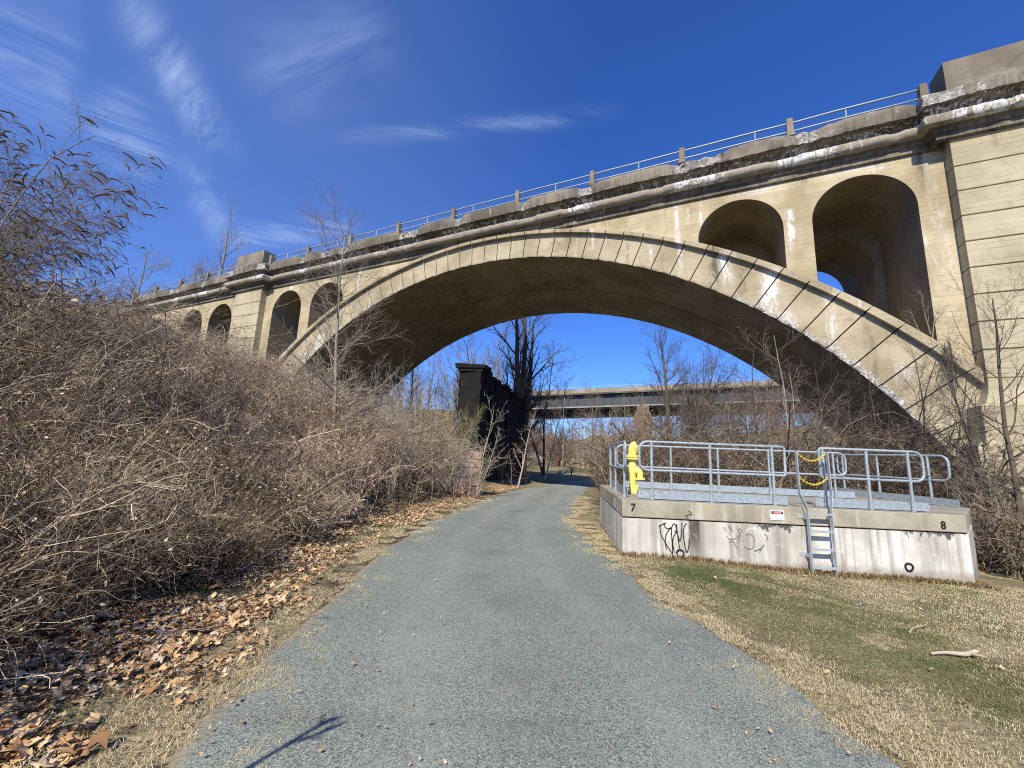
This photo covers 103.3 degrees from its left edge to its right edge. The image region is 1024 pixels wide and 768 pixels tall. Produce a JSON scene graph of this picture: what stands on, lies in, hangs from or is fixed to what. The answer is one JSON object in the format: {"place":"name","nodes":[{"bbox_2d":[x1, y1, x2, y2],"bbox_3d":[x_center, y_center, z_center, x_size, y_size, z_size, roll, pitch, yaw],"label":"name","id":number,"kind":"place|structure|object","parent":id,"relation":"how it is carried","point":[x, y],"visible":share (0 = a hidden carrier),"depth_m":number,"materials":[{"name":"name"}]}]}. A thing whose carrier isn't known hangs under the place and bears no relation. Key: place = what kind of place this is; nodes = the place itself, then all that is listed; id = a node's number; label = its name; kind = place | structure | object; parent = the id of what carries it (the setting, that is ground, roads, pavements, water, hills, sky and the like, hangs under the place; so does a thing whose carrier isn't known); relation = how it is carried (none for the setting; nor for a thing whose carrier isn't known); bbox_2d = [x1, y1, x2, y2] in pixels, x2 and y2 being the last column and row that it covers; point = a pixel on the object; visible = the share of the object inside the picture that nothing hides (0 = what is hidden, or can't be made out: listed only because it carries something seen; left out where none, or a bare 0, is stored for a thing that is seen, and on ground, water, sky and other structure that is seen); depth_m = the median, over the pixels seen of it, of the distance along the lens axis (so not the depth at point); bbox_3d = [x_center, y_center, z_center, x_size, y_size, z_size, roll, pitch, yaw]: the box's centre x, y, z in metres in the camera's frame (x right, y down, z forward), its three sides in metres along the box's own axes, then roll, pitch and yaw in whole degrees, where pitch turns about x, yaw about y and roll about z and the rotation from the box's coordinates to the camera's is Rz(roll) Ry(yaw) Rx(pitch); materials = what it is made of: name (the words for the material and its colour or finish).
{"place":"outdoors","nodes":[
{"label":"outdoors","id":0,"kind":"place"},
{"bbox_2d":[0,405,1023,767],"bbox_3d":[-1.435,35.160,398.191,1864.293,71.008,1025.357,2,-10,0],"label":"ground","id":1,"kind":"structure","parent":0,"point":[282,631],"depth_m":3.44,"materials":[{"name":"brown plant"}]},
{"bbox_2d":[0,162,142,345],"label":"seed head shrub","id":2,"kind":"object","parent":1,"relation":"on","point":[35,227],"visible":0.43,"depth_m":7.82,"materials":[{"name":"brown plant"}]},
{"bbox_2d":[0,86,167,330],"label":"seed head shrub","id":3,"kind":"object","parent":1,"relation":"on","point":[31,222],"visible":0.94,"depth_m":5.72,"materials":[{"name":"brown plant"}]},
{"bbox_2d":[29,299,205,368],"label":"seed head shrub","id":4,"kind":"object","parent":1,"relation":"on","point":[151,337],"visible":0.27,"depth_m":10.13,"materials":[{"name":"brown plant"}]},
{"bbox_2d":[0,254,273,438],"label":"bramble thicket","id":5,"kind":"object","parent":1,"relation":"on","point":[29,315],"visible":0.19,"depth_m":8.70,"materials":[{"name":"brown plant"}]},
{"bbox_2d":[103,245,176,298],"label":"bare tree","id":6,"kind":"object","parent":1,"relation":"on","point":[143,272],"visible":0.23,"depth_m":65.61,"materials":[{"name":"brown plant"}]},
{"bbox_2d":[3,273,311,389],"bbox_3d":[-23.166,-2.296,20.123,22.568,5.178,23.328,2,-10,0],"label":"bramble thicket","id":7,"kind":"object","parent":1,"relation":"on","point":[137,324],"visible":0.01,"depth_m":16.32,"materials":[{"name":"brown plant"}]},
{"bbox_2d":[137,627,208,631],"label":"twig","id":8,"kind":"object","parent":1,"relation":"on","point":[183,630],"visible":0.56,"depth_m":3.13,"materials":[{"name":"brown wood"}]},
{"bbox_2d":[0,420,364,702],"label":"bramble edge","id":9,"kind":"object","parent":1,"relation":"on","point":[229,517],"visible":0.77,"depth_m":3.85,"materials":[{"name":"brown plant"}]},
{"bbox_2d":[0,257,366,684],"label":"bramble thicket","id":10,"kind":"object","parent":1,"relation":"on","point":[57,408],"visible":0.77,"depth_m":5.29,"materials":[{"name":"brown plant"}]},
{"bbox_2d":[144,194,252,293],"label":"bare tree","id":11,"kind":"object","parent":1,"relation":"on","point":[213,269],"visible":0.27,"depth_m":64.25,"materials":[{"name":"brown plant"}]},
{"bbox_2d":[0,166,402,498],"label":"brush crest","id":12,"kind":"object","parent":1,"relation":"on","point":[138,308],"visible":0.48,"depth_m":7.46,"materials":[{"name":"brown plant"}]},
{"bbox_2d":[0,482,482,767],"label":"bank grass","id":13,"kind":"structure","parent":1,"relation":"on","point":[118,700],"depth_m":4.04,"materials":[{"name":"brown plant"}]},
{"bbox_2d":[0,260,483,518],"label":"bramble thicket","id":14,"kind":"object","parent":1,"relation":"on","point":[355,454],"visible":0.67,"depth_m":10.50,"materials":[{"name":"brown plant"}]},
{"bbox_2d":[0,450,518,767],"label":"leaf litter","id":15,"kind":"object","parent":1,"relation":"on","point":[19,749],"visible":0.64,"depth_m":2.89,"materials":[{"name":"brown plant"}]},
{"bbox_2d":[128,650,225,697],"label":"twig","id":16,"kind":"object","parent":15,"relation":"on","point":[185,669],"visible":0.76,"depth_m":2.63,"materials":[{"name":"brown wood"}]},
{"bbox_2d":[83,308,510,496],"bbox_3d":[-11.910,1.185,25.950,23.976,10.156,19.894,2,-10,0],"label":"bramble thicket","id":17,"kind":"object","parent":1,"relation":"on","point":[414,426],"visible":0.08,"depth_m":22.05,"materials":[{"name":"brown plant"}]},
{"bbox_2d":[168,313,467,490],"bbox_3d":[-8.496,1.262,17.842,12.062,6.444,13.989,2,-10,0],"label":"brush crest","id":18,"kind":"object","parent":1,"relation":"on","point":[326,396],"visible":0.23,"depth_m":15.33,"materials":[{"name":"brown plant"}]},
{"bbox_2d":[311,358,345,402],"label":"pale sapling","id":19,"kind":"object","parent":1,"relation":"on","point":[329,380],"visible":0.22,"depth_m":20.75,"materials":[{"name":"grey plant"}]},
{"bbox_2d":[257,177,414,444],"bbox_3d":[-5.428,-1.691,13.457,4.186,9.920,4.239,2,-10,0],"label":"young tree","id":20,"kind":"object","parent":1,"relation":"on","point":[336,352],"visible":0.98,"depth_m":13.35,"materials":[{"name":"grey plant"}]},
{"bbox_2d":[312,370,374,424],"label":"pale sapling","id":21,"kind":"object","parent":1,"relation":"on","point":[345,393],"visible":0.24,"depth_m":17.11,"materials":[{"name":"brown plant"}]},
{"bbox_2d":[343,354,388,416],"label":"pale sapling","id":22,"kind":"object","parent":1,"relation":"on","point":[371,386],"visible":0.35,"depth_m":24.28,"materials":[{"name":"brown plant"}]},
{"bbox_2d":[365,372,403,456],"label":"pale sapling","id":23,"kind":"object","parent":1,"relation":"on","point":[385,409],"visible":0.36,"depth_m":20.63,"materials":[{"name":"brown plant"}]},
{"bbox_2d":[373,400,418,496],"bbox_3d":[-4.331,2.466,14.264,2.029,3.800,1.876,7,-11,-23],"label":"pale sapling","id":24,"kind":"object","parent":1,"relation":"on","point":[396,448],"visible":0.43,"depth_m":14.22,"materials":[{"name":"brown plant"}]},
{"bbox_2d":[376,382,419,467],"bbox_3d":[-5.173,1.974,18.343,2.005,4.852,2.468,2,-10,0],"label":"pale sapling","id":25,"kind":"object","parent":1,"relation":"on","point":[399,414],"visible":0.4,"depth_m":18.30,"materials":[{"name":"brown plant"}]},
{"bbox_2d":[383,369,415,423],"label":"pale sapling","id":26,"kind":"object","parent":1,"relation":"on","point":[396,398],"visible":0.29,"depth_m":24.78,"materials":[{"name":"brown plant"}]},
{"bbox_2d":[380,387,420,485],"bbox_3d":[-4.758,2.141,16.137,1.980,4.653,2.085,-4,-12,34],"label":"pale sapling","id":27,"kind":"object","parent":1,"relation":"on","point":[403,431],"visible":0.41,"depth_m":16.24,"materials":[{"name":"brown plant"}]},
{"bbox_2d":[378,364,422,442],"bbox_3d":[-7.736,1.597,28.111,4.322,6.351,2.332,-4,-12,33],"label":"pale sapling","id":28,"kind":"object","parent":1,"relation":"on","point":[404,393],"visible":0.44,"depth_m":27.98,"materials":[{"name":"brown plant"}]},
{"bbox_2d":[391,365,438,428],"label":"bare tree","id":29,"kind":"object","parent":1,"relation":"on","point":[412,381],"visible":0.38,"depth_m":50.41,"materials":[{"name":"brown plant"}]},
{"bbox_2d":[279,359,556,485],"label":"undergrowth","id":30,"kind":"object","parent":1,"relation":"on","point":[513,470],"visible":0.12,"depth_m":37.58,"materials":[{"name":"brown plant"}]},
{"bbox_2d":[405,380,434,448],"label":"pale sapling","id":31,"kind":"object","parent":1,"relation":"on","point":[416,411],"visible":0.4,"depth_m":22.48,"materials":[{"name":"brown plant"}]},
{"bbox_2d":[407,392,440,475],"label":"pale sapling","id":32,"kind":"object","parent":1,"relation":"on","point":[420,423],"visible":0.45,"depth_m":19.52,"materials":[{"name":"brown plant"}]},
{"bbox_2d":[407,381,442,440],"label":"pale sapling","id":33,"kind":"object","parent":1,"relation":"on","point":[429,406],"visible":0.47,"depth_m":27.30,"materials":[{"name":"brown plant"}]},
{"bbox_2d":[419,396,449,455],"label":"pale sapling","id":34,"kind":"object","parent":1,"relation":"on","point":[439,418],"visible":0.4,"depth_m":26.57,"materials":[{"name":"brown plant"}]},
{"bbox_2d":[413,369,484,491],"bbox_3d":[-3.231,2.460,20.059,3.901,6.401,2.031,5,-10,-17],"label":"pale sapling","id":35,"kind":"object","parent":1,"relation":"on","point":[447,421],"visible":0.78,"depth_m":19.91,"materials":[{"name":"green plant"}]},
{"bbox_2d":[424,427,477,494],"bbox_3d":[-2.883,3.797,19.610,2.773,3.798,1.668,0,-10,15],"label":"pale sapling","id":36,"kind":"object","parent":1,"relation":"on","point":[454,458],"visible":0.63,"depth_m":19.38,"materials":[{"name":"brown plant"}]},
{"bbox_2d":[434,436,469,494],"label":"pale sapling","id":37,"kind":"object","parent":1,"relation":"on","point":[452,464],"visible":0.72,"depth_m":19.21,"materials":[{"name":"brown plant"}]},
{"bbox_2d":[374,346,538,447],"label":"wood","id":38,"kind":"object","parent":1,"relation":"on","point":[430,389],"visible":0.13,"depth_m":83.70,"materials":[{"name":"brown plant"}]},
{"bbox_2d":[442,409,472,465],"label":"pale sapling","id":39,"kind":"object","parent":1,"relation":"on","point":[459,433],"visible":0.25,"depth_m":23.58,"materials":[{"name":"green plant"}]},
{"bbox_2d":[418,332,498,432],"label":"bare tree","id":40,"kind":"object","parent":1,"relation":"on","point":[456,382],"visible":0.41,"depth_m":54.01,"materials":[{"name":"brown plant"}]},
{"bbox_2d":[442,451,481,495],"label":"stone block pillar","id":41,"kind":"structure","parent":1,"relation":"on","point":[467,483],"depth_m":20.45,"materials":[{"name":"red stone"}]},
{"bbox_2d":[455,444,492,497],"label":"pale sapling","id":42,"kind":"object","parent":1,"relation":"on","point":[471,468],"visible":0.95,"depth_m":19.15,"materials":[{"name":"brown plant"}]},
{"bbox_2d":[439,321,514,399],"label":"bare tree","id":43,"kind":"object","parent":1,"relation":"on","point":[502,333],"visible":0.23,"depth_m":59.02,"materials":[{"name":"brown plant"}]},
{"bbox_2d":[463,394,511,495],"bbox_3d":[-1.201,3.245,20.336,2.836,5.616,2.108,9,-12,-34],"label":"pale sapling","id":44,"kind":"object","parent":1,"relation":"on","point":[478,487],"visible":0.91,"depth_m":20.23,"materials":[{"name":"beige plant"}]},
{"bbox_2d":[455,363,527,480],"bbox_3d":[-1.193,5.285,38.930,2.398,10.558,19.735,0,-10,13],"label":"masonry abutment","id":45,"kind":"object","parent":1,"relation":"on","point":[473,378],"visible":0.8,"depth_m":33.27,"materials":[{"name":"black stone"}]},
{"bbox_2d":[1,492,1023,767],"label":"verge straw","id":46,"kind":"object","parent":1,"relation":"on","point":[673,602],"visible":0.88,"depth_m":2.69,"materials":[{"name":"beige plant"}]},
{"bbox_2d":[485,314,568,475],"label":"tall tree","id":47,"kind":"object","parent":1,"relation":"on","point":[523,378],"visible":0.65,"depth_m":46.27,"materials":[{"name":"brown plant"}]},
{"bbox_2d":[513,407,540,486],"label":"pale sapling","id":48,"kind":"object","parent":1,"relation":"on","point":[523,451],"visible":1,"depth_m":32.78,"materials":[{"name":"beige plant"}]},
{"bbox_2d":[491,340,576,475],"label":"bare tree","id":49,"kind":"object","parent":1,"relation":"on","point":[542,467],"visible":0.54,"depth_m":51.50,"materials":[{"name":"brown plant"}]},
{"bbox_2d":[513,389,579,467],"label":"bank brush","id":50,"kind":"object","parent":1,"relation":"on","point":[557,454],"visible":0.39,"depth_m":73.36,"materials":[{"name":"brown plant"}]},
{"bbox_2d":[89,40,1023,524],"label":"arch bridge","id":51,"kind":"structure","parent":1,"relation":"on","point":[883,216],"depth_m":23.12,"materials":[{"name":"concrete"}]},
{"bbox_2d":[900,283,949,337],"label":"hanging vine","id":52,"kind":"object","parent":51,"relation":"attached to","point":[923,305],"visible":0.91,"depth_m":18.34,"materials":[{"name":"brown plant"}]},
{"bbox_2d":[926,342,966,394],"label":"hanging vine","id":53,"kind":"object","parent":51,"relation":"hanging from","point":[956,364],"visible":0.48,"depth_m":17.46,"materials":[{"name":"brown plant"}]},
{"bbox_2d":[543,379,571,480],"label":"white birch","id":54,"kind":"object","parent":1,"relation":"on","point":[553,446],"visible":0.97,"depth_m":47.49,"materials":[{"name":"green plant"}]},
{"bbox_2d":[544,383,580,473],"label":"bare tree","id":55,"kind":"object","parent":1,"relation":"on","point":[563,439],"visible":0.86,"depth_m":61.53,"materials":[{"name":"brown plant"}]},
{"bbox_2d":[570,378,604,473],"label":"bare tree","id":56,"kind":"object","parent":1,"relation":"on","point":[591,416],"visible":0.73,"depth_m":63.86,"materials":[{"name":"brown plant"}]},
{"bbox_2d":[389,365,819,464],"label":"wood","id":57,"kind":"object","parent":1,"relation":"on","point":[550,423],"visible":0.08,"depth_m":116.83,"materials":[{"name":"brown plant"}]},
{"bbox_2d":[585,396,633,486],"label":"bare shrub","id":58,"kind":"object","parent":1,"relation":"on","point":[606,435],"visible":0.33,"depth_m":20.85,"materials":[{"name":"brown plant"}]},
{"bbox_2d":[598,392,650,443],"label":"bare tree","id":59,"kind":"object","parent":1,"relation":"on","point":[624,423],"visible":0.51,"depth_m":59.91,"materials":[{"name":"brown plant"}]},
{"bbox_2d":[618,405,645,443],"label":"bare tree","id":60,"kind":"object","parent":1,"relation":"on","point":[635,419],"visible":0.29,"depth_m":66.03,"materials":[{"name":"brown plant"}]},
{"bbox_2d":[607,374,695,477],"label":"bare shrub","id":61,"kind":"object","parent":1,"relation":"on","point":[643,426],"visible":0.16,"depth_m":18.09,"materials":[{"name":"brown plant"}]},
{"bbox_2d":[645,368,687,445],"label":"bare tree","id":62,"kind":"object","parent":1,"relation":"on","point":[677,406],"visible":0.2,"depth_m":61.45,"materials":[{"name":"brown plant"}]},
{"bbox_2d":[529,378,826,448],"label":"road bridge","id":63,"kind":"structure","parent":1,"relation":"on","point":[576,401],"depth_m":91.63,"materials":[{"name":"concrete"}]},
{"bbox_2d":[635,320,740,462],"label":"bare tree","id":64,"kind":"object","parent":1,"relation":"on","point":[664,375],"visible":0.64,"depth_m":54.92,"materials":[{"name":"brown plant"}]},
{"bbox_2d":[676,386,723,447],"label":"bare tree","id":65,"kind":"object","parent":1,"relation":"on","point":[709,424],"visible":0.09,"depth_m":61.33,"materials":[{"name":"brown plant"}]},
{"bbox_2d":[625,330,782,480],"bbox_3d":[9.581,1.841,19.394,8.680,9.405,5.728,9,-12,-35],"label":"bare shrub","id":66,"kind":"object","parent":1,"relation":"on","point":[703,358],"visible":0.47,"depth_m":19.04,"materials":[{"name":"brown plant"}]},
{"bbox_2d":[633,359,780,484],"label":"bare shrub","id":67,"kind":"object","parent":1,"relation":"on","point":[713,410],"visible":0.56,"depth_m":17.03,"materials":[{"name":"brown plant"}]},
{"bbox_2d":[649,351,811,483],"bbox_3d":[8.255,2.224,15.691,5.243,7.098,9.064,2,-10,0],"label":"bare shrub","id":68,"kind":"object","parent":1,"relation":"on","point":[750,382],"visible":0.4,"depth_m":15.89,"materials":[{"name":"brown plant"}]},
{"bbox_2d":[645,374,852,462],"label":"slope wood","id":69,"kind":"object","parent":1,"relation":"on","point":[772,412],"visible":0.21,"depth_m":63.96,"materials":[{"name":"brown plant"}]},
{"bbox_2d":[526,384,1023,563],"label":"undergrowth","id":70,"kind":"object","parent":1,"relation":"on","point":[691,461],"visible":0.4,"depth_m":12.60,"materials":[{"name":"brown plant"}]},
{"bbox_2d":[600,485,978,583],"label":"loading platform","id":71,"kind":"structure","parent":1,"relation":"on","point":[937,541],"depth_m":7.13,"materials":[{"name":"concrete"}]},
{"bbox_2d":[609,440,627,496],"bbox_3d":[2.400,1.886,9.271,0.077,1.089,2.998,1,-10,8],"label":"guard rail","id":72,"kind":"object","parent":71,"relation":"on","point":[623,489],"visible":0.98,"depth_m":9.15,"materials":[{"name":"metal"}]},
{"bbox_2d":[627,441,644,493],"bbox_3d":[2.684,1.838,8.831,0.400,1.170,0.296,2,-10,0],"label":"standpipe hydrant","id":73,"kind":"object","parent":71,"relation":"on","point":[633,468],"visible":0.94,"depth_m":8.76,"materials":[{"name":"yellow metal"}]},
{"bbox_2d":[638,440,787,505],"bbox_3d":[3.724,1.646,7.546,2.713,1.089,0.075,2,-10,3],"label":"guard rail","id":74,"kind":"object","parent":71,"relation":"on","point":[712,497],"visible":1,"depth_m":7.52,"materials":[{"name":"metal"}]},
{"bbox_2d":[617,444,854,497],"bbox_3d":[5.426,2.145,10.066,5.556,1.089,0.075,1,-10,8],"label":"guard rail","id":75,"kind":"object","parent":71,"relation":"on","point":[759,490],"visible":0.85,"depth_m":10.01,"materials":[{"name":"metal"}]},
{"bbox_2d":[770,510,783,519],"bbox_3d":[4.700,2.326,7.176,0.236,0.168,0.014,2,-10,3],"label":"danger sign","id":76,"kind":"object","parent":71,"relation":"attached to","point":[776,514],"visible":1,"depth_m":7.17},
{"bbox_2d":[794,451,837,575],"bbox_3d":[5.325,2.315,7.074,0.577,2.238,0.168,2,-10,3],"label":"access ladder","id":77,"kind":"object","parent":71,"relation":"attached to","point":[833,550],"visible":0.91,"depth_m":7.00,"materials":[{"name":"metal"}]},
{"bbox_2d":[797,452,825,461],"bbox_3d":[5.385,1.310,7.290,0.558,0.188,0.039,2,-10,1],"label":"safety chain","id":78,"kind":"object","parent":77,"relation":"hanging from","point":[812,460],"visible":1,"depth_m":7.28,"materials":[{"name":"yellow metal"}]},
{"bbox_2d":[800,477,826,485],"bbox_3d":[5.368,1.726,7.209,0.560,0.169,0.039,3,-10,-1],"label":"safety chain","id":79,"kind":"object","parent":77,"relation":"hanging from","point":[817,484],"visible":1,"depth_m":7.20,"materials":[{"name":"yellow plastic"}]},
{"bbox_2d":[815,447,929,511],"bbox_3d":[6.541,1.734,7.385,1.984,1.089,0.076,2,-10,3],"label":"guard rail","id":80,"kind":"object","parent":71,"relation":"on","point":[911,506],"visible":0.98,"depth_m":7.36,"materials":[{"name":"metal"}]},
{"bbox_2d":[832,454,959,506],"bbox_3d":[9.153,2.279,9.963,0.075,1.089,3.062,3,-10,-6],"label":"guard rail","id":81,"kind":"object","parent":71,"relation":"on","point":[931,500],"visible":0.89,"depth_m":9.52,"materials":[{"name":"metal"}]},
{"bbox_2d":[699,323,889,488],"bbox_3d":[10.513,1.427,15.332,6.269,9.032,8.574,-2,-11,26],"label":"bare shrub","id":82,"kind":"object","parent":1,"relation":"on","point":[828,392],"visible":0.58,"depth_m":15.55,"materials":[{"name":"brown plant"}]},
{"bbox_2d":[619,550,1008,591],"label":"wall weeds","id":83,"kind":"object","parent":1,"relation":"on","point":[841,574],"depth_m":6.86,"materials":[{"name":"beige plant"}]},
{"bbox_2d":[681,317,985,493],"bbox_3d":[10.518,1.650,14.317,9.013,8.076,4.441,-2,-11,24],"label":"bare shrub","id":84,"kind":"object","parent":1,"relation":"on","point":[786,413],"visible":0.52,"depth_m":14.16,"materials":[{"name":"brown plant"}]},
{"bbox_2d":[678,564,1021,734],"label":"scattered leaves","id":85,"kind":"object","parent":1,"relation":"on","point":[827,671],"visible":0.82,"depth_m":3.32,"materials":[{"name":"brown plant"}]},
{"bbox_2d":[741,335,976,493],"bbox_3d":[11.274,1.938,14.215,6.019,7.758,5.506,5,-10,-15],"label":"bare shrub","id":86,"kind":"object","parent":1,"relation":"on","point":[845,422],"visible":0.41,"depth_m":14.16,"materials":[{"name":"brown plant"}]},
{"bbox_2d":[815,382,915,489],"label":"bare shrub","id":87,"kind":"object","parent":1,"relation":"on","point":[853,429],"visible":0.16,"depth_m":16.37,"materials":[{"name":"brown plant"}]},
{"bbox_2d":[827,599,996,628],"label":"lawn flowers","id":88,"kind":"object","parent":1,"relation":"on","point":[927,611],"visible":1,"depth_m":4.97,"materials":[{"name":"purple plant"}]},
{"bbox_2d":[909,621,927,632],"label":"twig","id":89,"kind":"object","parent":1,"relation":"on","point":[911,629],"visible":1,"depth_m":4.19,"materials":[{"name":"beige wood"}]},
{"bbox_2d":[820,349,1017,507],"bbox_3d":[11.941,2.259,11.986,3.616,6.340,8.313,-3,-11,26],"label":"bare shrub","id":90,"kind":"object","parent":1,"relation":"on","point":[883,441],"visible":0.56,"depth_m":11.82,"materials":[{"name":"brown plant"}]},
{"bbox_2d":[882,325,1023,507],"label":"bare shrub","id":91,"kind":"object","parent":1,"relation":"on","point":[948,432],"visible":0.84,"depth_m":10.99,"materials":[{"name":"brown plant"}]},
{"bbox_2d":[892,261,1023,566],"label":"bare tree","id":92,"kind":"object","parent":1,"relation":"on","point":[1011,459],"visible":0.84,"depth_m":10.65,"materials":[{"name":"brown plant"}]},
{"bbox_2d":[930,649,985,657],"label":"fallen branch","id":93,"kind":"object","parent":1,"relation":"on","point":[973,652],"visible":1,"depth_m":3.55,"materials":[{"name":"brown wood"}]},
{"bbox_2d":[895,443,1023,575],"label":"bare shrub","id":94,"kind":"object","parent":1,"relation":"on","point":[991,495],"visible":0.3,"depth_m":9.23,"materials":[{"name":"brown plant"}]},
{"bbox_2d":[915,492,1023,580],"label":"undergrowth","id":95,"kind":"object","parent":1,"relation":"on","point":[1008,544],"visible":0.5,"depth_m":8.59,"materials":[{"name":"brown plant"}]},
{"bbox_2d":[0,0,1023,439],"label":"sky","id":96,"kind":"structure","parent":0,"point":[414,109],"materials":[{"name":"blue"}]},
{"bbox_2d":[150,480,901,767],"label":"path","id":97,"kind":"structure","parent":0,"point":[551,661],"depth_m":2.71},
{"bbox_2d":[527,447,581,467],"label":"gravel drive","id":98,"kind":"structure","parent":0,"point":[534,457],"depth_m":78.08,"materials":[{"name":"grey gravel"}]}
]}

